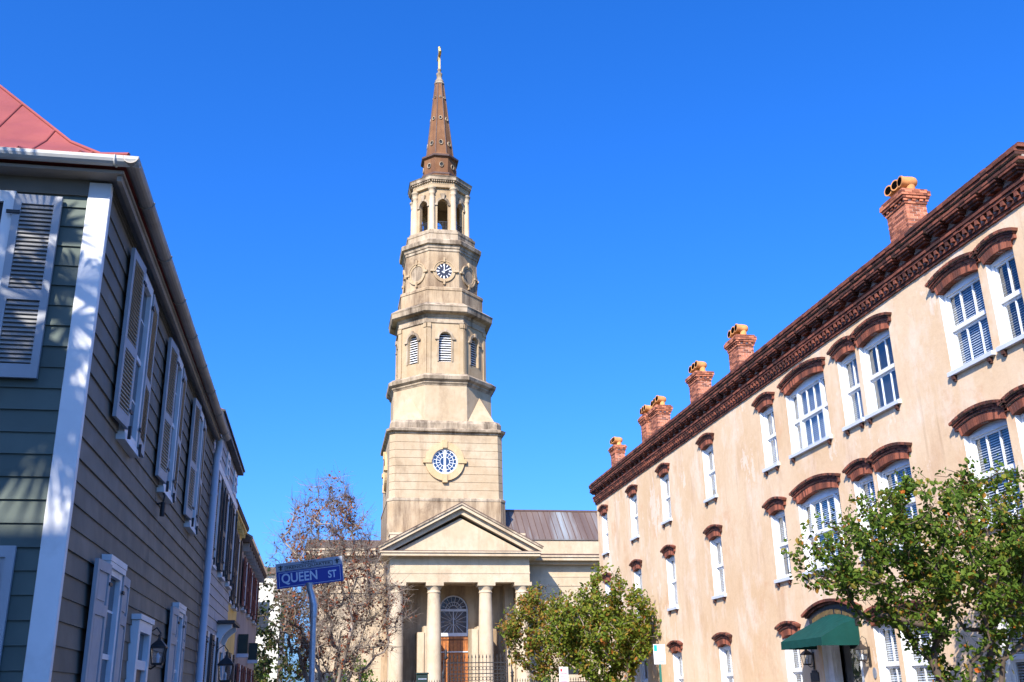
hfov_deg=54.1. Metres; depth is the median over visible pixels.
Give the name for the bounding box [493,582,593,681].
crape myrtle
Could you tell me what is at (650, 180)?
sky
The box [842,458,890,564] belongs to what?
window
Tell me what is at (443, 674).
iron fence
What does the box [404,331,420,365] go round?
louvre window
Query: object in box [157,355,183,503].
window
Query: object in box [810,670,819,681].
plaque
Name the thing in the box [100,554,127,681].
window
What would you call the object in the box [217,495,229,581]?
window
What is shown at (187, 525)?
window
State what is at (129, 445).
window
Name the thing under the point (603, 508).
window
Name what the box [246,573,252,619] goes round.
window
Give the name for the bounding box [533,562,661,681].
crape myrtle
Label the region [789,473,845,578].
window
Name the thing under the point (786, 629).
window
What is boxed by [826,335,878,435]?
window
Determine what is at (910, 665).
window
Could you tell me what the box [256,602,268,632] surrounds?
window
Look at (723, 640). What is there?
window
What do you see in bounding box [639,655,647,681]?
window
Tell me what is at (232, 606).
window
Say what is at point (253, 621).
window
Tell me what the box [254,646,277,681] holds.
tree
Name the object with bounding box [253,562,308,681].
tree
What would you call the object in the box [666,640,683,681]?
window
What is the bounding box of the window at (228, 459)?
[225,452,230,480]
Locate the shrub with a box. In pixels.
[529,665,558,681]
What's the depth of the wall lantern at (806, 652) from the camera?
29.94 m
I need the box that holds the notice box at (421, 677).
[416,673,428,681]
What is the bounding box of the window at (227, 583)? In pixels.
[225,509,235,589]
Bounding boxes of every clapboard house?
[0,85,230,681]
[194,408,244,681]
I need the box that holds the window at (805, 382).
[777,357,832,462]
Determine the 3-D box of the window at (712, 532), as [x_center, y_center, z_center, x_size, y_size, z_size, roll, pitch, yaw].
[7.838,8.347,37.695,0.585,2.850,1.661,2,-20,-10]
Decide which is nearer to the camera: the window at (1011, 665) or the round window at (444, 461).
the window at (1011, 665)
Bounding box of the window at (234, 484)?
[232,470,236,496]
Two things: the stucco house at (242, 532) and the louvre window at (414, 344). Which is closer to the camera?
the stucco house at (242, 532)
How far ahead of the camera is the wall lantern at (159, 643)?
12.05 m
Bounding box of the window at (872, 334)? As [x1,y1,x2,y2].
[847,312,901,423]
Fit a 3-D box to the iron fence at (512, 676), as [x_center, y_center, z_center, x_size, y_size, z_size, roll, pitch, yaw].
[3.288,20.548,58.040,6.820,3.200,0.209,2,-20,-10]
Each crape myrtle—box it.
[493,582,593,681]
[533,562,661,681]
[780,453,1023,681]
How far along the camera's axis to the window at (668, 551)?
42.89 m
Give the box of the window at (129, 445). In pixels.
[116,273,153,457]
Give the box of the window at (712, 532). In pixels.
[703,524,726,602]
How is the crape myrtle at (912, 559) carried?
on the pavement
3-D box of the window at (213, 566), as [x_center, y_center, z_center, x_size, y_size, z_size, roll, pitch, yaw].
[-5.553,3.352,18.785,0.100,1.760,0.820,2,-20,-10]
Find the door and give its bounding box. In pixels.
[441,636,467,681]
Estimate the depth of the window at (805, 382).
31.48 m
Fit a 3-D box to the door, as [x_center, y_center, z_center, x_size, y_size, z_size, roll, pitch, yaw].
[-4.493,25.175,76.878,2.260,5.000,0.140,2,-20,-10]
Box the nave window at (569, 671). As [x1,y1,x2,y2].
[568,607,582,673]
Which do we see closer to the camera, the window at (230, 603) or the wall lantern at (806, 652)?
the window at (230, 603)
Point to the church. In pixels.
(473, 558)
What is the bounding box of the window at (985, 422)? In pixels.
[948,399,1022,533]
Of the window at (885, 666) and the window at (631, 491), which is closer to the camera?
the window at (885, 666)
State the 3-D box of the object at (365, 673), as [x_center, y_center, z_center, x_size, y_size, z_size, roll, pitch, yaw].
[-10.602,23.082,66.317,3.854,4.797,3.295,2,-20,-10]
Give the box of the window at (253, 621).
[252,582,257,624]
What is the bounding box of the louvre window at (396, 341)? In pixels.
[395,341,397,375]
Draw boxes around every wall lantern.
[148,627,167,669]
[213,645,234,681]
[800,650,815,669]
[854,636,871,665]
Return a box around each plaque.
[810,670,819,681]
[873,667,876,678]
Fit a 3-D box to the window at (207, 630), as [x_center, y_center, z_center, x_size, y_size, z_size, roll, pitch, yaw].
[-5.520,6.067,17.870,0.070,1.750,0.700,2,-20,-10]
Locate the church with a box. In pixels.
[307,47,602,681]
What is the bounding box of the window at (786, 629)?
[774,621,802,681]
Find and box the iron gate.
[443,646,511,681]
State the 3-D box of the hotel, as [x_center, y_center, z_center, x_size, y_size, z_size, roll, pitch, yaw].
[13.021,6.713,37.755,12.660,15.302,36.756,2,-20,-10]
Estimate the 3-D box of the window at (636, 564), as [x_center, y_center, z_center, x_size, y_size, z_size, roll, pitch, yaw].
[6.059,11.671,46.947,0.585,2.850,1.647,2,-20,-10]
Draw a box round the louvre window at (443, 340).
[435,328,455,361]
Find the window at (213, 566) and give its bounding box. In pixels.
[211,475,221,570]
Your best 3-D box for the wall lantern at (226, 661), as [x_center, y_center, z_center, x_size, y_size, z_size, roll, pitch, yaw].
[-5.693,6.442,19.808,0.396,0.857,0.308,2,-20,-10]
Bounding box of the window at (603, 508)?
[597,504,609,557]
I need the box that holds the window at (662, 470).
[655,463,671,527]
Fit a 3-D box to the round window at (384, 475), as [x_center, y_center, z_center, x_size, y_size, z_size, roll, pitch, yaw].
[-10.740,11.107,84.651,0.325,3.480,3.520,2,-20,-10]
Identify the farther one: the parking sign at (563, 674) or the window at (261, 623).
the window at (261, 623)
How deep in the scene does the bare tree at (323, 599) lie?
38.02 m
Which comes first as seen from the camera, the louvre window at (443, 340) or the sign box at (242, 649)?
the sign box at (242, 649)
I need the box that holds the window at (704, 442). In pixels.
[695,432,717,505]
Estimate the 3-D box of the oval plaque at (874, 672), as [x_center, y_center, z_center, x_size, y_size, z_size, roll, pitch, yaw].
[9.634,8.811,26.633,0.025,0.280,0.180,2,-20,-10]
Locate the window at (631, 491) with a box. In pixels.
[625,484,639,543]
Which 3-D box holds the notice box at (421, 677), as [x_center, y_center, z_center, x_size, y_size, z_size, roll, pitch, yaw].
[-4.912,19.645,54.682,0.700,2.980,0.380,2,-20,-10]
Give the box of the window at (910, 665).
[893,600,940,681]
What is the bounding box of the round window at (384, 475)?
[382,452,386,493]
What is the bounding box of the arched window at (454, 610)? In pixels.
[441,595,467,635]
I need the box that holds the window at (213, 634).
[206,634,215,681]
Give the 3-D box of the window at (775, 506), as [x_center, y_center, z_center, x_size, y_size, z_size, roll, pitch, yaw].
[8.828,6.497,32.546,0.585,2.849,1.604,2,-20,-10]
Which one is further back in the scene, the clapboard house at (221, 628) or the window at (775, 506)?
the window at (775, 506)
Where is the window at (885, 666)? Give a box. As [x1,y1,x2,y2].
[864,605,918,681]
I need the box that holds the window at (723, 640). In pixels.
[711,632,733,681]
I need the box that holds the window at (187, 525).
[184,411,203,534]
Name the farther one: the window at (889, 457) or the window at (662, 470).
the window at (662, 470)
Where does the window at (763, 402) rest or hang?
in the hotel
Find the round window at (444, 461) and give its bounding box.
[423,440,466,482]
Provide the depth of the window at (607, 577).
52.39 m
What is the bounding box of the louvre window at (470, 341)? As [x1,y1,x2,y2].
[468,334,481,367]
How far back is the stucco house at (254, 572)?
29.50 m
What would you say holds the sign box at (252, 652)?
attached to the stucco house at (254, 572)
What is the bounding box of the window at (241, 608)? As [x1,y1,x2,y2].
[240,563,247,612]
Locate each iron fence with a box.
[359,671,444,681]
[510,669,588,681]
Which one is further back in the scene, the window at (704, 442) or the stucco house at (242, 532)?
the window at (704, 442)
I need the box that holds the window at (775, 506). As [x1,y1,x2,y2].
[762,496,792,587]
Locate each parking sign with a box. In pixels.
[559,667,568,681]
[653,644,665,681]
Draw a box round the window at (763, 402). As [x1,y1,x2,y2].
[751,392,779,475]
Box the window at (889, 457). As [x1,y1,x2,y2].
[865,442,923,551]
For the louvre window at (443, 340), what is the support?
in the church
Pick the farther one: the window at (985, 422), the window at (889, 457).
the window at (889, 457)
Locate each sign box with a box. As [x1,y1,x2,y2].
[236,634,248,657]
[247,643,257,662]
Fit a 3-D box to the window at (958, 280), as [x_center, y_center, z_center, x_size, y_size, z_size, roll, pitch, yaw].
[10.718,-0.571,23.549,0.585,2.770,2.082,2,-20,-10]
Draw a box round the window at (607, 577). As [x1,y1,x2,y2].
[602,572,611,628]
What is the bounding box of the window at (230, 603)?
[228,532,234,604]
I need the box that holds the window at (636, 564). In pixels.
[629,559,643,620]
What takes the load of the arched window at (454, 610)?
in the church
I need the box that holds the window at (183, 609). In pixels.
[173,602,186,681]
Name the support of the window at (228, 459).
in the clapboard house at (221, 628)
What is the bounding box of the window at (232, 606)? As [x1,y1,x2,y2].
[231,544,239,610]
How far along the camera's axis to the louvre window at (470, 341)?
87.16 m
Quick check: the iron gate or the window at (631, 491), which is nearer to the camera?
the window at (631, 491)
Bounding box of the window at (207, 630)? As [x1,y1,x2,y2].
[204,630,209,681]
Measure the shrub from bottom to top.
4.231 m
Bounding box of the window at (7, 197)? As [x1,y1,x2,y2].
[0,190,17,284]
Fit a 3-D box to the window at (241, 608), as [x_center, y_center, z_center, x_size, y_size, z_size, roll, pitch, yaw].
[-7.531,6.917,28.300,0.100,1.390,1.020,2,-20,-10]
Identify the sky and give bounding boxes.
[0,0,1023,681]
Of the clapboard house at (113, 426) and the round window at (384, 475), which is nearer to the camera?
the clapboard house at (113, 426)
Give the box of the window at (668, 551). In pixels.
[660,545,678,614]
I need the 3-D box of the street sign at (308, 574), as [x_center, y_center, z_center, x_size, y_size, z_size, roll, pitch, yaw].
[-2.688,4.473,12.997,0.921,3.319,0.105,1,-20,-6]
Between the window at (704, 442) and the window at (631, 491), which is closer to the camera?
the window at (704, 442)
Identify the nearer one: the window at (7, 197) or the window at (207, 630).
the window at (7, 197)
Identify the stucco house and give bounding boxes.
[223,498,248,681]
[233,533,267,681]
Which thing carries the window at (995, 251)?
in the hotel
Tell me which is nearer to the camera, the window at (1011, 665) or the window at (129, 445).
the window at (129, 445)
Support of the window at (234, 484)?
in the clapboard house at (221, 628)
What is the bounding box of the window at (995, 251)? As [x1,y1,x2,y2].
[969,227,1023,356]
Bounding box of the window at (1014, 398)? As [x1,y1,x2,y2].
[997,384,1023,460]
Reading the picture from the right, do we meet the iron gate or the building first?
the iron gate
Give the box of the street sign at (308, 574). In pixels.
[276,556,343,681]
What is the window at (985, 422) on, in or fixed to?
in the hotel
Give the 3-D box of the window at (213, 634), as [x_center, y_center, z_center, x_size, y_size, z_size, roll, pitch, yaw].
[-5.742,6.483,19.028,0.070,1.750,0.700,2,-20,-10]
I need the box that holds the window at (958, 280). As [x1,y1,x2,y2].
[924,251,995,381]
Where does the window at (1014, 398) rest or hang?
in the hotel
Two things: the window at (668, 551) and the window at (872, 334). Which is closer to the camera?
the window at (872, 334)
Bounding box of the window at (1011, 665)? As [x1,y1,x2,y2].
[980,598,1023,681]
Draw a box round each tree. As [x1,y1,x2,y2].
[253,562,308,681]
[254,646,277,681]
[259,462,422,681]
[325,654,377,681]
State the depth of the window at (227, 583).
22.24 m
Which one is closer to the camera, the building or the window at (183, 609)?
the window at (183, 609)
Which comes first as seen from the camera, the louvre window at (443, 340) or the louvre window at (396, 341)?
the louvre window at (443, 340)
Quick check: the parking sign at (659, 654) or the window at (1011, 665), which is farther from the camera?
the parking sign at (659, 654)
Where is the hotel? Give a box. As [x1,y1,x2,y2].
[588,142,1023,681]
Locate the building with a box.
[254,567,285,681]

